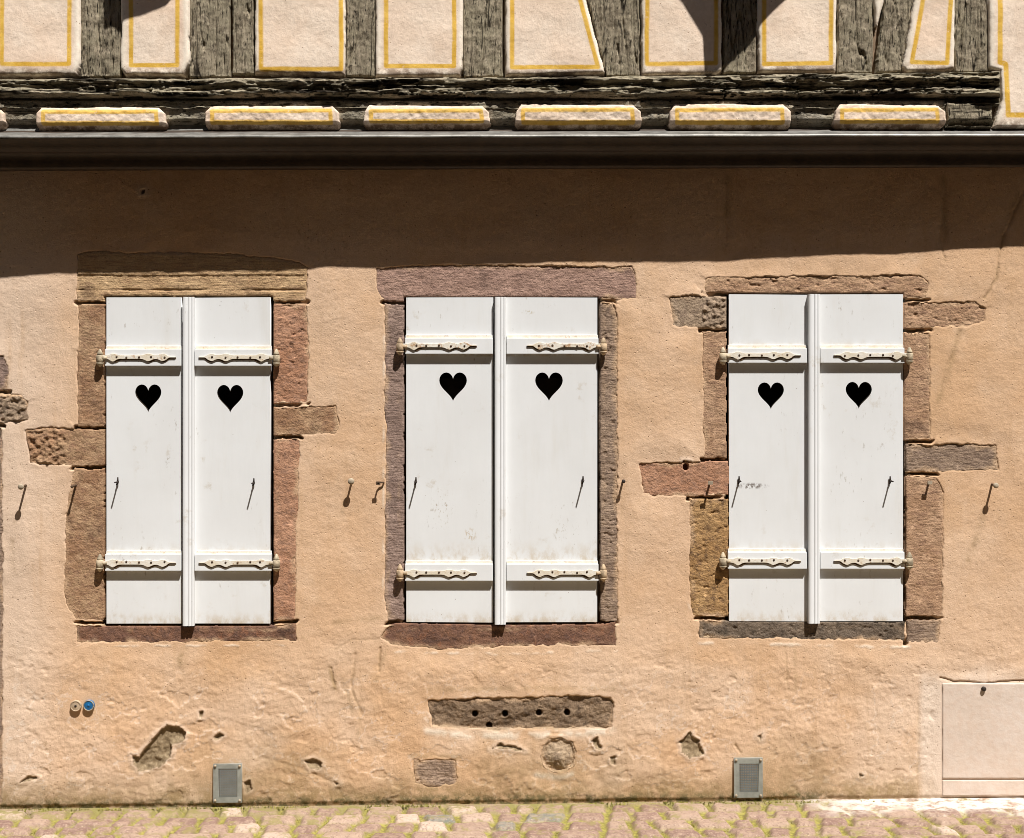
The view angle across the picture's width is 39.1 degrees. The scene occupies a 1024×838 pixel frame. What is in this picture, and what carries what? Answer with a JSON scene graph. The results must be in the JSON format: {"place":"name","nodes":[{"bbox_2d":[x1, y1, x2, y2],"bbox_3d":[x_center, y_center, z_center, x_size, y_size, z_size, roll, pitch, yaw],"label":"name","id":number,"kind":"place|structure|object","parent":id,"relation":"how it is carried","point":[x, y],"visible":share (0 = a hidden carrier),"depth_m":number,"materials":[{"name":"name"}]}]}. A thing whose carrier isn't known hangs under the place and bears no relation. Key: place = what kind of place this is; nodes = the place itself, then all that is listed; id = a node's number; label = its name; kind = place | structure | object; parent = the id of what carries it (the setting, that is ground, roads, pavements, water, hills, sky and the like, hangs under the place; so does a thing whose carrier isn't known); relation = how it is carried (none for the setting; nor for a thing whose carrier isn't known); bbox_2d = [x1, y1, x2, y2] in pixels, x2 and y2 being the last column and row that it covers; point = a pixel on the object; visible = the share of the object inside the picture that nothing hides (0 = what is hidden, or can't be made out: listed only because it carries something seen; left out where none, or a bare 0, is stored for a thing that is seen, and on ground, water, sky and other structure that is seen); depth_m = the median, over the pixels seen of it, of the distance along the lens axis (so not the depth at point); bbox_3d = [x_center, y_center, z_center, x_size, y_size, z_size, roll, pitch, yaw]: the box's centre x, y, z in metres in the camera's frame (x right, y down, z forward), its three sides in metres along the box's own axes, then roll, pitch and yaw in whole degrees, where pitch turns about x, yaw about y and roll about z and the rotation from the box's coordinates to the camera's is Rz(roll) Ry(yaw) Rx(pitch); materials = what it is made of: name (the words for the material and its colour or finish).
{"place":"outdoors","nodes":[
{"label":"outdoors","id":0,"kind":"place"},
{"bbox_2d":[0,797,1023,837],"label":"cobbled street","id":1,"kind":"structure","parent":0,"point":[1003,817],"depth_m":5.76,"materials":[{"name":"beige stone"}]},
{"bbox_2d":[0,0,1023,808],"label":"house","id":2,"kind":"structure","parent":1,"relation":"on","point":[338,182],"depth_m":6.00,"materials":[{"name":"paint"}]},
{"bbox_2d":[18,484,26,489],"bbox_3d":[-2.025,0.279,5.981,0.026,0.026,0.099,0,0,0],"label":"wall peg","id":3,"kind":"object","parent":2,"relation":"attached to","point":[21,486],"depth_m":5.93,"materials":[{"name":"metal"}]},
{"bbox_2d":[70,700,81,711],"bbox_3d":[-1.815,1.194,6.003,0.046,0.046,0.035,0,0,0],"label":"marker disc","id":4,"kind":"object","parent":2,"relation":"attached to","point":[75,705],"visible":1,"depth_m":5.99,"materials":[{"name":"beige plastic"}]},
{"bbox_2d":[83,700,94,710],"bbox_3d":[-1.761,1.192,6.003,0.046,0.046,0.035,0,0,0],"label":"marker disc","id":5,"kind":"object","parent":2,"relation":"attached to","point":[88,705],"visible":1,"depth_m":5.99,"materials":[{"name":"blue plastic"}]},
{"bbox_2d":[96,297,182,623],"bbox_3d":[-1.551,0.173,5.989,0.351,1.360,0.074,0,0,0],"label":"window shutter","id":6,"kind":"object","parent":2,"relation":"attached to","point":[143,562],"depth_m":6.00,"materials":[{"name":"white paint"}]},
{"bbox_2d":[103,297,273,623],"bbox_3d":[-1.350,0.172,6.126,0.816,1.485,0.148,0,0,0],"label":"window","id":7,"kind":"structure","parent":2,"relation":"in","point":[148,398],"depth_m":6.09,"materials":[{"name":"paint"}]},
{"bbox_2d":[213,763,242,802],"bbox_3d":[-1.183,1.516,5.997,0.120,0.162,0.030,0,0,0],"label":"air vent","id":8,"kind":"object","parent":2,"relation":"attached to","point":[228,798],"visible":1,"depth_m":5.99,"materials":[{"name":"grey metal"}]},
{"bbox_2d":[183,297,279,625],"bbox_3d":[-1.165,0.176,5.989,0.405,1.367,0.074,0,0,0],"label":"window shutter","id":9,"kind":"object","parent":2,"relation":"attached to","point":[228,562],"depth_m":6.00,"materials":[{"name":"white paint"}]},
{"bbox_2d":[348,478,353,484],"bbox_3d":[-0.667,0.258,5.994,0.028,0.028,0.073,0,0,0],"label":"wall peg","id":10,"kind":"object","parent":2,"relation":"attached to","point":[350,481],"depth_m":5.96,"materials":[{"name":"metal"}]},
{"bbox_2d":[396,297,492,622],"bbox_3d":[-0.280,0.171,5.989,0.402,1.356,0.074,0,0,0],"label":"window shutter","id":11,"kind":"object","parent":2,"relation":"attached to","point":[448,572],"depth_m":6.00,"materials":[{"name":"white paint"}]},
{"bbox_2d":[403,299,599,622],"bbox_3d":[-0.044,0.170,6.126,0.928,1.480,0.148,0,0,0],"label":"window","id":12,"kind":"structure","parent":2,"relation":"in","point":[451,385],"depth_m":6.06,"materials":[{"name":"paint"}]},
{"bbox_2d":[495,297,606,624],"bbox_3d":[0.162,0.173,5.989,0.468,1.361,0.074,0,0,0],"label":"window shutter","id":13,"kind":"object","parent":2,"relation":"attached to","point":[546,565],"depth_m":6.00,"materials":[{"name":"white paint"}]},
{"bbox_2d":[734,757,762,797],"bbox_3d":[0.984,1.493,5.997,0.120,0.166,0.030,0,0,0],"label":"air vent","id":14,"kind":"object","parent":2,"relation":"attached to","point":[749,793],"visible":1,"depth_m":5.99,"materials":[{"name":"grey metal"}]},
{"bbox_2d":[719,294,806,620],"bbox_3d":[1.046,0.162,5.989,0.369,1.364,0.074,0,0,0],"label":"window shutter","id":15,"kind":"object","parent":2,"relation":"attached to","point":[765,561],"depth_m":6.00,"materials":[{"name":"white paint"}]},
{"bbox_2d":[725,295,904,618],"bbox_3d":[1.267,0.161,6.126,0.857,1.489,0.148,0,0,0],"label":"window","id":16,"kind":"structure","parent":2,"relation":"in","point":[858,395],"depth_m":6.09,"materials":[{"name":"paint"}]},
{"bbox_2d":[807,294,912,623],"bbox_3d":[1.449,0.165,5.989,0.435,1.369,0.074,0,0,0],"label":"window shutter","id":17,"kind":"object","parent":2,"relation":"attached to","point":[856,560],"depth_m":6.00,"materials":[{"name":"white paint"}]},
{"bbox_2d":[942,683,1023,795],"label":"access panel","id":18,"kind":"object","parent":2,"relation":"attached to","point":[982,730],"visible":1,"depth_m":6.00,"materials":[{"name":"paint"}]},
{"bbox_2d":[991,483,998,487],"bbox_3d":[2.000,0.275,5.987,0.024,0.024,0.086,0,0,0],"label":"wall peg","id":19,"kind":"object","parent":2,"relation":"attached to","point":[995,485],"depth_m":5.95,"materials":[{"name":"metal"}]},
{"bbox_2d":[5,799,1020,837],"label":"moss","id":20,"kind":"object","parent":1,"relation":"on","point":[426,805],"visible":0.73,"depth_m":5.97,"materials":[{"name":"green plant"}]}
]}

